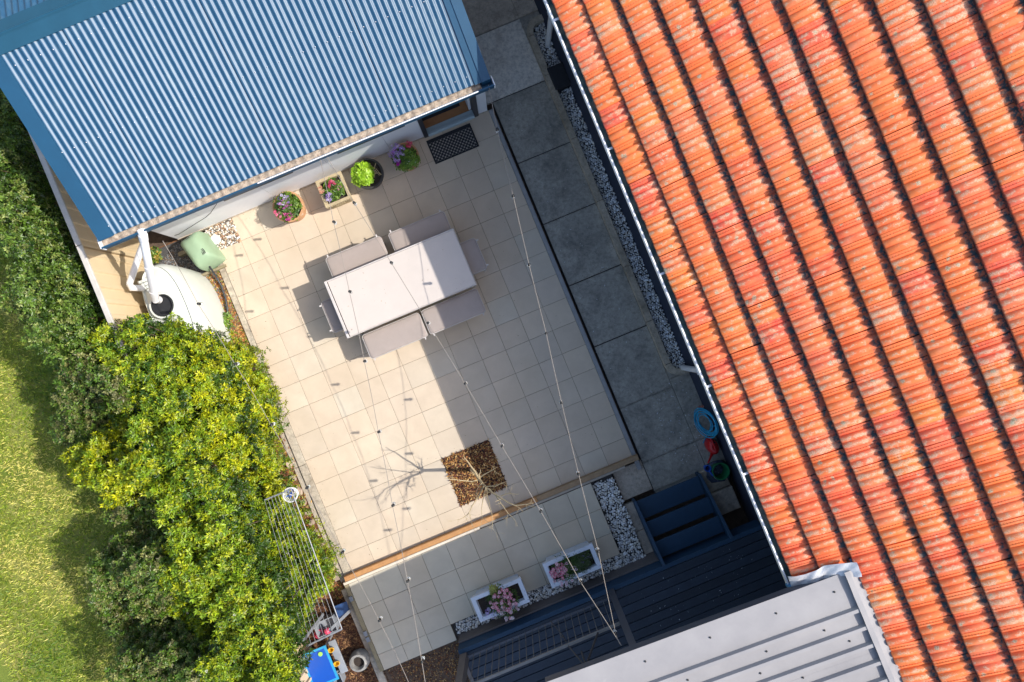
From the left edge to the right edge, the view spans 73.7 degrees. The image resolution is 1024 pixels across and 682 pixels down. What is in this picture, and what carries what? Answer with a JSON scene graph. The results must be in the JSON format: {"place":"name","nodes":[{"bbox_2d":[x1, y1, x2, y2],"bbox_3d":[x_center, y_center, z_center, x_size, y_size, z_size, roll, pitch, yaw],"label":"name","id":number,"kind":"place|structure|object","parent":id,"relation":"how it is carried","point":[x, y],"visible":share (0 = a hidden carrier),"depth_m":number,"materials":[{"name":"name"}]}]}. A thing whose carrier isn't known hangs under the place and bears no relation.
{"place":"outdoors","nodes":[
{"label":"outdoors","id":0,"kind":"place"},
{"bbox_2d":[0,91,226,681],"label":"lawn","id":1,"kind":"structure","parent":0,"point":[4,675],"depth_m":11.10,"materials":[{"name":"green plant"}]},
{"bbox_2d":[0,126,46,192],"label":"shrub","id":2,"kind":"object","parent":1,"relation":"on","point":[8,153],"visible":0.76,"depth_m":9.26,"materials":[{"name":"green plant"}]},
{"bbox_2d":[0,88,56,206],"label":"shrub","id":3,"kind":"object","parent":1,"relation":"on","point":[15,122],"visible":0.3,"depth_m":10.05,"materials":[{"name":"green plant"}]},
{"bbox_2d":[0,166,75,263],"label":"shrub","id":4,"kind":"object","parent":1,"relation":"on","point":[20,210],"visible":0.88,"depth_m":9.10,"materials":[{"name":"green plant"}]},
{"bbox_2d":[4,231,98,305],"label":"shrub","id":5,"kind":"object","parent":1,"relation":"on","point":[70,276],"visible":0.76,"depth_m":9.12,"materials":[{"name":"green plant"}]},
{"bbox_2d":[0,284,107,369],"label":"shrub","id":6,"kind":"object","parent":1,"relation":"on","point":[63,312],"visible":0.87,"depth_m":8.94,"materials":[{"name":"green plant"}]},
{"bbox_2d":[47,343,140,450],"bbox_3d":[-5.793,0.970,9.714,1.519,2.753,1.967,35,90,0],"label":"shrub","id":7,"kind":"object","parent":1,"relation":"on","point":[88,416],"visible":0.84,"depth_m":9.15,"materials":[{"name":"green plant"}]},
{"bbox_2d":[58,421,167,510],"bbox_3d":[-5.324,1.694,9.678,1.877,2.822,1.324,-23,90,0],"label":"shrub","id":8,"kind":"object","parent":1,"relation":"on","point":[125,474],"visible":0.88,"depth_m":9.01,"materials":[{"name":"green plant"}]},
{"bbox_2d":[82,558,184,643],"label":"shrub","id":9,"kind":"object","parent":1,"relation":"on","point":[152,600],"visible":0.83,"depth_m":9.53,"materials":[{"name":"green plant"}]},
{"bbox_2d":[88,489,187,581],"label":"shrub","id":10,"kind":"object","parent":1,"relation":"on","point":[144,538],"visible":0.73,"depth_m":9.46,"materials":[{"name":"green plant"}]},
{"bbox_2d":[103,607,226,681],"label":"shrub","id":11,"kind":"object","parent":1,"relation":"on","point":[174,659],"visible":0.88,"depth_m":9.34,"materials":[{"name":"green plant"}]},
{"bbox_2d":[28,132,311,681],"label":"fence","id":12,"kind":"object","parent":1,"relation":"on","point":[107,270],"visible":0.19,"depth_m":9.53,"materials":[{"name":"beige wood"}]},
{"bbox_2d":[153,239,231,305],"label":"gravel ground","id":13,"kind":"structure","parent":0,"point":[164,252],"depth_m":11.05,"materials":[{"name":"grey gravel"}]},
{"bbox_2d":[150,246,162,263],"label":"weed","id":14,"kind":"object","parent":13,"relation":"on","point":[156,256],"visible":0.69,"depth_m":10.91,"materials":[{"name":"green plant"}]},
{"bbox_2d":[138,264,230,355],"bbox_3d":[-4.985,-0.449,10.437,0.670,1.227,1.460,-23,90,0],"label":"water tank","id":15,"kind":"object","parent":13,"relation":"on","point":[175,293],"visible":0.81,"depth_m":9.97,"materials":[{"name":"white plastic"}]},
{"bbox_2d":[126,245,144,290],"bbox_3d":[-5.272,-1.068,9.666,0.183,0.511,0.784,24,90,0],"label":"overflow pipe","id":16,"kind":"object","parent":15,"relation":"on","point":[133,271],"visible":0.79,"depth_m":9.62,"materials":[{"name":"white plastic"}]},
{"bbox_2d":[209,266,230,332],"bbox_3d":[-4.655,-0.708,10.840,0.111,0.330,1.183,-15,90,0],"label":"black pipe","id":17,"kind":"object","parent":15,"relation":"attached to","point":[220,284],"visible":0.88,"depth_m":10.97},
{"bbox_2d":[162,240,240,329],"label":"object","id":18,"kind":"structure","parent":13,"relation":"on","point":[173,252],"depth_m":11.04,"materials":[{"name":"brown soil"}]},
{"bbox_2d":[178,250,226,275],"bbox_3d":[-5.015,-1.188,10.980,0.787,0.120,0.371,21,90,0],"label":"pump base board","id":19,"kind":"object","parent":18,"relation":"on","point":[183,253],"visible":0.57,"depth_m":10.95,"materials":[{"name":"beige wood"}]},
{"bbox_2d":[181,231,225,270],"bbox_3d":[-4.902,-1.424,10.752,0.370,0.495,0.550,-37,90,0],"label":"pump cover","id":20,"kind":"object","parent":19,"relation":"on","point":[202,251],"visible":1,"depth_m":10.60,"materials":[{"name":"green plastic"}]},
{"bbox_2d":[223,312,234,328],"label":"weed","id":21,"kind":"object","parent":13,"relation":"on","point":[226,322],"visible":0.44,"depth_m":10.90,"materials":[{"name":"green plant"}]},
{"bbox_2d":[156,240,387,681],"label":"garden bed","id":22,"kind":"object","parent":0,"point":[316,527],"visible":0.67,"depth_m":11.06,"materials":[{"name":"brown soil"}]},
{"bbox_2d":[86,311,219,393],"bbox_3d":[-4.949,0.150,9.724,1.486,2.727,1.168,5,90,0],"label":"shrub","id":23,"kind":"object","parent":22,"relation":"on","point":[155,356],"visible":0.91,"depth_m":8.98,"materials":[{"name":"green plant"}]},
{"bbox_2d":[107,372,222,477],"bbox_3d":[-4.785,1.188,9.699,1.641,2.782,1.397,-23,90,0],"label":"shrub","id":24,"kind":"object","parent":22,"relation":"on","point":[161,427],"visible":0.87,"depth_m":8.67,"materials":[{"name":"green plant"}]},
{"bbox_2d":[144,452,258,552],"bbox_3d":[-4.273,2.127,9.714,1.361,2.747,1.340,-23,90,0],"label":"shrub","id":25,"kind":"object","parent":22,"relation":"on","point":[212,505],"visible":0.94,"depth_m":8.67,"materials":[{"name":"green plant"}]},
{"bbox_2d":[155,526,276,634],"bbox_3d":[-4.156,3.266,9.740,1.965,2.703,1.602,-23,90,0],"label":"shrub","id":26,"kind":"object","parent":22,"relation":"on","point":[234,575],"visible":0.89,"depth_m":8.71,"materials":[{"name":"green plant"}]},
{"bbox_2d":[172,328,280,410],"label":"shrub","id":27,"kind":"object","parent":22,"relation":"on","point":[207,379],"visible":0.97,"depth_m":9.60,"materials":[{"name":"green plant"}]},
{"bbox_2d":[195,389,294,498],"bbox_3d":[-3.935,1.562,9.939,1.074,2.307,1.667,-11,90,0],"label":"shrub","id":28,"kind":"object","parent":22,"relation":"on","point":[237,448],"visible":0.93,"depth_m":9.53,"materials":[{"name":"green plant"}]},
{"bbox_2d":[192,584,314,681],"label":"shrub","id":29,"kind":"object","parent":22,"relation":"on","point":[271,649],"visible":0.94,"depth_m":8.72,"materials":[{"name":"green plant"}]},
{"bbox_2d":[206,267,342,606],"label":"bed leaf litter","id":30,"kind":"object","parent":22,"relation":"on","point":[240,332],"visible":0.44,"depth_m":11.03,"materials":[{"name":"brown plant"}]},
{"bbox_2d":[225,471,333,572],"bbox_3d":[-3.589,2.730,9.924,1.169,2.336,1.506,-23,90,0],"label":"shrub","id":31,"kind":"object","parent":22,"relation":"on","point":[265,533],"visible":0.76,"depth_m":10.05,"materials":[{"name":"green plant"}]},
{"bbox_2d":[252,533,344,634],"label":"shrub","id":32,"kind":"object","parent":22,"relation":"on","point":[273,590],"visible":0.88,"depth_m":9.99,"materials":[{"name":"green plant"}]},
{"bbox_2d":[295,486,302,494],"bbox_3d":[-3.445,2.428,11.027,0.154,0.086,0.108,33,90,0],"label":"edging stone","id":33,"kind":"object","parent":22,"relation":"on","point":[300,490],"visible":0.52,"depth_m":10.98,"materials":[{"name":"stone"}]},
{"bbox_2d":[264,489,350,645],"bbox_3d":[-3.002,3.286,10.327,0.627,1.434,2.343,-20,90,0],"label":"clothes airer","id":34,"kind":"object","parent":22,"relation":"on","point":[333,626],"visible":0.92,"depth_m":9.62,"materials":[{"name":"grey metal"}]},
{"bbox_2d":[283,487,297,501],"bbox_3d":[-3.135,2.176,9.708,0.216,0.130,0.216,-23,90,0],"label":"peg basket","id":35,"kind":"object","parent":34,"relation":"hanging from","point":[296,490],"visible":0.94,"depth_m":9.65,"materials":[{"name":"white plastic"}]},
{"bbox_2d":[286,489,294,498],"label":"clothes pegs","id":36,"kind":"object","parent":35,"relation":"in","point":[290,493],"visible":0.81,"depth_m":9.72,"materials":[{"name":"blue plastic"}]},
{"bbox_2d":[334,601,348,617],"bbox_3d":[-2.696,4.279,10.865,0.287,0.170,0.247,-23,90,0],"label":"blue tarp","id":37,"kind":"object","parent":34,"relation":"on","point":[341,609],"visible":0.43,"depth_m":10.83,"materials":[{"name":"blue plastic"}]},
{"bbox_2d":[305,592,387,681],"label":"corner mulch","id":38,"kind":"object","parent":22,"relation":"on","point":[349,642],"visible":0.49,"depth_m":11.04,"materials":[{"name":"brown plant"}]},
{"bbox_2d":[314,628,323,638],"bbox_3d":[-3.091,4.684,10.943,0.144,0.194,0.144,-23,90,0],"label":"toy bucket","id":39,"kind":"object","parent":38,"relation":"on","point":[321,630],"visible":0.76,"depth_m":10.90,"materials":[{"name":"pink plastic"}]},
{"bbox_2d":[305,635,347,681],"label":"toy water table","id":40,"kind":"object","parent":38,"relation":"on","point":[322,666],"visible":0.94,"depth_m":10.58,"materials":[{"name":"plastic"}]},
{"bbox_2d":[314,612,339,637],"bbox_3d":[-2.956,4.535,10.930,0.340,0.240,0.240,-23,90,0],"label":"storage tub","id":41,"kind":"object","parent":38,"relation":"on","point":[326,623],"visible":0.63,"depth_m":10.94,"materials":[{"name":"grey plastic"}]},
{"bbox_2d":[324,628,330,634],"bbox_3d":[-2.927,4.603,10.830,0.104,0.104,0.104,-23,90,0],"label":"ball","id":42,"kind":"object","parent":41,"relation":"in","point":[326,632],"visible":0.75,"depth_m":10.79,"materials":[{"name":"pink plastic"}]},
{"bbox_2d":[334,670,345,681],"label":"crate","id":43,"kind":"object","parent":38,"relation":"on","point":[342,677],"visible":0.56,"depth_m":10.94,"materials":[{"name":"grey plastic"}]},
{"bbox_2d":[349,648,369,671],"bbox_3d":[-2.434,5.095,10.920,0.330,0.280,0.330,-23,90,0],"label":"concrete pot","id":44,"kind":"object","parent":38,"relation":"on","point":[359,659],"visible":1,"depth_m":10.84,"materials":[{"name":"concrete"}]},
{"bbox_2d":[208,111,631,571],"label":"patio","id":45,"kind":"structure","parent":0,"point":[279,274],"depth_m":11.00,"materials":[{"name":"tile"}]},
{"bbox_2d":[204,219,241,249],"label":"corner pebbles","id":46,"kind":"object","parent":45,"relation":"on","point":[231,236],"visible":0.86,"depth_m":11.00,"materials":[{"name":"white gravel"}]},
{"bbox_2d":[210,235,220,244],"bbox_3d":[-4.778,-1.630,10.989,0.160,0.042,0.160,-23,90,0],"label":"drain cap","id":47,"kind":"object","parent":46,"relation":"on","point":[216,240],"visible":0.91,"depth_m":10.97,"materials":[{"name":"white plastic"}]},
{"bbox_2d":[272,191,305,222],"bbox_3d":[-3.484,-2.090,10.714,0.484,0.567,0.506,-23,90,0],"label":"flower pot","id":48,"kind":"object","parent":45,"relation":"on","point":[288,206],"visible":1,"depth_m":10.56,"materials":[{"name":"ceramic"}]},
{"bbox_2d":[319,298,343,332],"bbox_3d":[-2.629,-0.444,10.727,0.536,0.543,0.523,-23,90,0],"label":"chair","id":49,"kind":"object","parent":45,"relation":"on","point":[329,310],"visible":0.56,"depth_m":10.46,"materials":[{"name":"fabric"}]},
{"bbox_2d":[315,171,353,209],"bbox_3d":[-2.777,-2.344,10.737,0.442,0.522,0.462,-23,90,0],"label":"stone planter","id":50,"kind":"object","parent":45,"relation":"on","point":[338,195],"visible":0.91,"depth_m":10.60,"materials":[{"name":"stone"}]},
{"bbox_2d":[326,234,388,277],"bbox_3d":[-2.378,-1.276,10.727,0.923,0.543,0.436,-23,90,0],"label":"bench","id":51,"kind":"object","parent":45,"relation":"on","point":[362,254],"visible":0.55,"depth_m":10.46,"materials":[{"name":"fabric"}]},
{"bbox_2d":[350,158,383,189],"bbox_3d":[-2.280,-2.609,10.767,0.543,0.462,0.484,-23,90,0],"label":"flower pot","id":52,"kind":"object","parent":45,"relation":"on","point":[367,173],"visible":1,"depth_m":10.65,"materials":[{"name":"plant"}]},
{"bbox_2d":[362,313,429,359],"bbox_3d":[-1.792,-0.064,10.727,0.953,0.543,0.436,-23,90,0],"label":"bench","id":53,"kind":"object","parent":45,"relation":"on","point":[395,335],"visible":1,"depth_m":10.46,"materials":[{"name":"fabric"}]},
{"bbox_2d":[324,228,476,337],"bbox_3d":[-1.679,-0.867,10.623,2.106,0.751,0.918,-23,90,0],"label":"dining table","id":54,"kind":"object","parent":45,"relation":"on","point":[437,264],"visible":1,"depth_m":10.25,"materials":[{"name":"white"}]},
{"bbox_2d":[387,141,420,171],"bbox_3d":[-1.666,-2.856,10.703,0.451,0.589,0.471,-23,90,0],"label":"flower pot","id":55,"kind":"object","parent":45,"relation":"on","point":[405,156],"visible":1,"depth_m":10.54,"materials":[{"name":"ceramic"}]},
{"bbox_2d":[388,209,450,251],"bbox_3d":[-1.410,-1.657,10.727,0.933,0.543,0.436,-23,90,0],"label":"bench","id":56,"kind":"object","parent":45,"relation":"on","point":[419,231],"visible":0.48,"depth_m":10.46,"materials":[{"name":"fabric"}]},
{"bbox_2d":[295,162,590,539],"bbox_3d":[-1.500,0.030,10.998,4.892,0.018,5.875,-23,90,0],"label":"joint grit","id":57,"kind":"object","parent":45,"relation":"on","point":[460,371],"visible":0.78,"depth_m":11.00,"materials":[{"name":"grey stone"}]},
{"bbox_2d":[426,123,478,163],"bbox_3d":[-0.954,-3.177,10.991,0.760,0.015,0.400,-23,90,0],"label":"doormat","id":58,"kind":"object","parent":45,"relation":"on","point":[452,143],"visible":1,"depth_m":10.99,"materials":[{"name":"black rubber"}]},
{"bbox_2d":[421,289,485,335],"bbox_3d":[-0.892,-0.439,10.727,0.933,0.543,0.436,-23,90,0],"label":"bench","id":59,"kind":"object","parent":45,"relation":"on","point":[455,310],"visible":0.98,"depth_m":10.46,"materials":[{"name":"fabric"}]},
{"bbox_2d":[440,438,506,506],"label":"tree pit mulch","id":60,"kind":"object","parent":45,"relation":"on","point":[478,460],"visible":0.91,"depth_m":10.99,"materials":[{"name":"brown wood"}]},
{"bbox_2d":[446,455,533,534],"bbox_3d":[-0.413,2.196,10.013,1.200,2.028,0.939,36,90,0],"label":"bare tree","id":61,"kind":"object","parent":60,"relation":"on","point":[475,473],"visible":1,"depth_m":9.51,"materials":[{"name":"beige plant"}]},
{"bbox_2d":[460,238,488,274],"bbox_3d":[-0.691,-1.261,10.727,0.546,0.543,0.523,-23,90,0],"label":"stool","id":62,"kind":"object","parent":45,"relation":"on","point":[473,256],"visible":0.54,"depth_m":10.46,"materials":[{"name":"fabric"}]},
{"bbox_2d":[488,109,641,469],"bbox_3d":[0.859,-0.830,11.072,0.070,0.156,6.280,-23,90,0],"label":"patio edge strip","id":63,"kind":"object","parent":45,"relation":"attached to","point":[567,295],"visible":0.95,"depth_m":10.99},
{"bbox_2d":[384,635,469,681],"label":"mulch bed","id":64,"kind":"object","parent":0,"point":[407,663],"depth_m":11.06,"materials":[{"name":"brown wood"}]},
{"bbox_2d":[458,520,786,681],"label":"deck","id":65,"kind":"structure","parent":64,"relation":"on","point":[651,598],"depth_m":10.42,"materials":[{"name":"blue paint"}]},
{"bbox_2d":[455,596,620,681],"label":"balustrade","id":66,"kind":"object","parent":65,"relation":"on","point":[462,670],"visible":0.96,"depth_m":9.82,"materials":[{"name":"metal"}]},
{"bbox_2d":[545,559,901,681],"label":"pergola","id":67,"kind":"object","parent":65,"relation":"on","point":[813,626],"visible":1,"depth_m":7.36,"materials":[{"name":"grey metal"}]},
{"bbox_2d":[550,621,598,662],"bbox_3d":[0.780,3.708,8.350,0.641,0.708,0.149,13,90,0],"label":"hanging rod","id":68,"kind":"object","parent":67,"relation":"hanging from","point":[592,647],"visible":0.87,"depth_m":8.31,"materials":[{"name":"black metal"}]},
{"bbox_2d":[147,103,748,557],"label":"ground","id":69,"kind":"structure","parent":0,"point":[735,519],"depth_m":11.20,"materials":[{"name":"soil"}]},
{"bbox_2d":[0,0,495,249],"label":"outbuilding","id":70,"kind":"structure","parent":69,"relation":"on","point":[171,118],"depth_m":8.27,"materials":[{"name":"blue metal"}]},
{"bbox_2d":[137,228,162,303],"bbox_3d":[-4.874,-0.986,9.194,0.116,1.212,0.991,26,90,0],"label":"rainwater pipe","id":71,"kind":"object","parent":70,"relation":"attached to","point":[143,238],"visible":1,"depth_m":9.10,"materials":[{"name":"white plastic"}]},
{"bbox_2d":[224,172,292,200],"bbox_3d":[-3.777,-2.320,9.569,1.110,1.173,0.065,-23,90,0],"label":"window","id":72,"kind":"structure","parent":70,"relation":"in","point":[291,172],"depth_m":10.13,"materials":[{"name":"white glass"}]},
{"bbox_2d":[163,242,408,681],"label":"string lights","id":73,"kind":"object","parent":70,"relation":"hanging from","point":[307,487],"visible":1,"depth_m":8.74,"materials":[{"name":"white"}]},
{"bbox_2d":[337,125,404,153],"bbox_3d":[-2.103,-3.017,9.569,1.084,1.173,0.065,-23,90,0],"label":"window","id":74,"kind":"structure","parent":70,"relation":"in","point":[404,125],"depth_m":10.13,"materials":[{"name":"white glass"}]},
{"bbox_2d":[320,160,424,679],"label":"string lights","id":75,"kind":"object","parent":70,"relation":"hanging from","point":[378,432],"visible":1,"depth_m":8.50,"materials":[{"name":"white"}]},
{"bbox_2d":[465,99,470,109],"bbox_3d":[-0.835,-4.100,9.925,0.040,2.050,0.840,-23,90,0],"label":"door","id":76,"kind":"structure","parent":70,"relation":"in","point":[467,101],"depth_m":10.75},
{"bbox_2d":[327,157,620,644],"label":"string lights","id":77,"kind":"object","parent":70,"relation":"hanging from","point":[465,383],"visible":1,"depth_m":8.55,"materials":[{"name":"white"}]},
{"bbox_2d":[488,85,619,643],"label":"string lights","id":78,"kind":"object","parent":70,"relation":"hanging from","point":[561,402],"visible":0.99,"depth_m":8.59,"materials":[{"name":"white"}]},
{"bbox_2d":[218,263,350,581],"bbox_3d":[-3.752,1.229,11.098,0.227,0.204,5.705,-23,90,0],"label":"garden edging","id":79,"kind":"object","parent":69,"relation":"on","point":[301,466],"visible":0.52,"depth_m":11.00,"materials":[{"name":"concrete"}]},
{"bbox_2d":[341,589,388,681],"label":"terrace footing","id":80,"kind":"object","parent":69,"relation":"on","point":[381,676],"visible":0.43,"depth_m":11.02,"materials":[{"name":"grey concrete"}]},
{"bbox_2d":[343,454,638,671],"bbox_3d":[-0.053,3.552,11.026,5.128,0.308,1.623,-23,90,0],"label":"timber step edge","id":81,"kind":"object","parent":69,"relation":"on","point":[416,550],"visible":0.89,"depth_m":10.88,"materials":[{"name":"brown wood"}]},
{"bbox_2d":[711,485,740,514],"bbox_3d":[3.413,2.565,10.980,0.390,0.140,0.370,-23,90,0],"label":"stone paver","id":82,"kind":"object","parent":69,"relation":"on","point":[726,500],"visible":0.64,"depth_m":10.91,"materials":[{"name":"grey stone"}]},
{"bbox_2d":[534,0,1023,681],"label":"house","id":83,"kind":"structure","parent":69,"relation":"on","point":[820,204],"depth_m":6.88,"materials":[{"name":"tile"}]},
{"bbox_2d":[545,11,552,47],"bbox_3d":[0.592,-4.785,9.385,0.130,3.310,0.110,-23,90,0],"label":"downpipe","id":84,"kind":"object","parent":83,"relation":"attached to","point":[549,34],"visible":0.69,"depth_m":10.51,"materials":[{"name":"white plastic"}]},
{"bbox_2d":[679,365,698,374],"bbox_3d":[2.759,0.422,9.385,0.130,3.310,0.110,-23,90,0],"label":"downpipe","id":85,"kind":"object","parent":83,"relation":"attached to","point":[688,368],"visible":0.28,"depth_m":10.46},
{"bbox_2d":[349,483,619,669],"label":"terrace","id":86,"kind":"structure","parent":0,"point":[447,581],"depth_m":10.88,"materials":[{"name":"tile"}]},
{"bbox_2d":[470,573,529,621],"bbox_3d":[-0.171,4.002,10.593,0.830,0.576,0.624,-23,90,0],"label":"flower trough","id":87,"kind":"object","parent":86,"relation":"on","point":[506,595],"visible":1,"depth_m":10.48,"materials":[{"name":"plastic"}]},
{"bbox_2d":[542,541,600,587],"bbox_3d":[0.923,3.450,10.604,0.830,0.554,0.485,-23,90,0],"label":"flower trough","id":88,"kind":"object","parent":86,"relation":"on","point":[582,557],"visible":0.98,"depth_m":10.48,"materials":[{"name":"plastic"}]},
{"bbox_2d":[452,474,644,635],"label":"pebble ground","id":89,"kind":"structure","parent":0,"point":[605,478],"depth_m":11.02,"materials":[{"name":"grey gravel"}]},
{"bbox_2d":[455,553,624,633],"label":"deck pebbles","id":90,"kind":"object","parent":89,"relation":"on","point":[550,591],"visible":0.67,"depth_m":10.94,"materials":[{"name":"grey gravel"}]},
{"bbox_2d":[592,477,645,564],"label":"terrace pebbles","id":91,"kind":"object","parent":89,"relation":"on","point":[612,497],"visible":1,"depth_m":10.95,"materials":[{"name":"grey gravel"}]},
{"bbox_2d":[462,0,725,553],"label":"path","id":92,"kind":"structure","parent":0,"point":[512,66],"depth_m":11.06,"materials":[{"name":"concrete"}]},
{"bbox_2d":[504,48,693,458],"bbox_3d":[1.204,-1.427,11.052,0.934,0.020,7.074,-23,90,0],"label":"path grit","id":93,"kind":"object","parent":92,"relation":"on","point":[610,242],"visible":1,"depth_m":11.05,"materials":[{"name":"grey stone"}]},
{"bbox_2d":[527,14,688,374],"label":"kerb","id":94,"kind":"structure","parent":92,"relation":"on","point":[534,22],"depth_m":10.94,"materials":[{"name":"concrete"}]},
{"bbox_2d":[533,25,685,368],"bbox_3d":[1.627,-2.356,11.050,0.425,0.001,6.100,-23,90,0],"label":"pebble bed base","id":95,"kind":"object","parent":92,"relation":"on","point":[560,91],"visible":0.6,"depth_m":11.05,"materials":[{"name":"grey gravel"}]},
{"bbox_2d":[547,62,570,90],"bbox_3d":[0.750,-4.233,10.941,0.258,0.157,0.360,-23,90,0],"label":"black mat box","id":96,"kind":"object","parent":95,"relation":"on","point":[559,77],"visible":1,"depth_m":10.86,"materials":[{"name":"rubber"}]},
{"bbox_2d":[534,22,684,367],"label":"house pebbles","id":97,"kind":"object","parent":95,"relation":"on","point":[647,294],"visible":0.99,"depth_m":11.02,"materials":[{"name":"grey gravel"}]},
{"bbox_2d":[631,472,732,566],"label":"deck steps","id":98,"kind":"structure","parent":92,"relation":"on","point":[672,496],"depth_m":10.71,"materials":[{"name":"blue paint"}]},
{"bbox_2d":[694,408,718,442],"bbox_3d":[3.062,1.334,10.759,0.233,0.577,0.625,-23,90,0],"label":"garden hose","id":99,"kind":"object","parent":92,"relation":"on","point":[707,432],"visible":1,"depth_m":10.73,"materials":[{"name":"blue rubber"}]},
{"bbox_2d":[704,436,718,462],"bbox_3d":[3.201,1.728,10.904,0.200,0.293,0.419,4,90,0],"label":"watering can","id":100,"kind":"object","parent":92,"relation":"on","point":[711,446],"visible":0.96,"depth_m":10.82,"materials":[{"name":"red plastic"}]},
{"bbox_2d":[699,470,729,492],"bbox_3d":[3.267,2.215,11.015,0.390,0.070,0.370,-23,90,0],"label":"stone paver","id":101,"kind":"object","parent":92,"relation":"on","point":[713,487],"visible":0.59,"depth_m":10.98,"materials":[{"name":"stone"}]},
{"bbox_2d":[705,460,730,482],"bbox_3d":[3.320,2.135,11.006,0.467,0.091,0.415,-23,90,0],"label":"plastic bag","id":102,"kind":"object","parent":101,"relation":"on","point":[718,469],"visible":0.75,"depth_m":10.97,"materials":[{"name":"green plastic"}]},
{"bbox_2d":[703,465,712,475],"bbox_3d":[3.159,2.061,10.952,0.109,0.156,0.194,-53,90,0],"label":"blue scoop","id":103,"kind":"object","parent":102,"relation":"on","point":[708,469],"visible":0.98,"depth_m":10.90,"materials":[{"name":"plastic"}]},
{"bbox_2d":[711,463,729,479],"bbox_3d":[3.293,2.055,10.875,0.280,0.250,0.274,-23,90,0],"label":"green bucket","id":104,"kind":"object","parent":102,"relation":"on","point":[724,474],"visible":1,"depth_m":10.80,"materials":[{"name":"plastic"}]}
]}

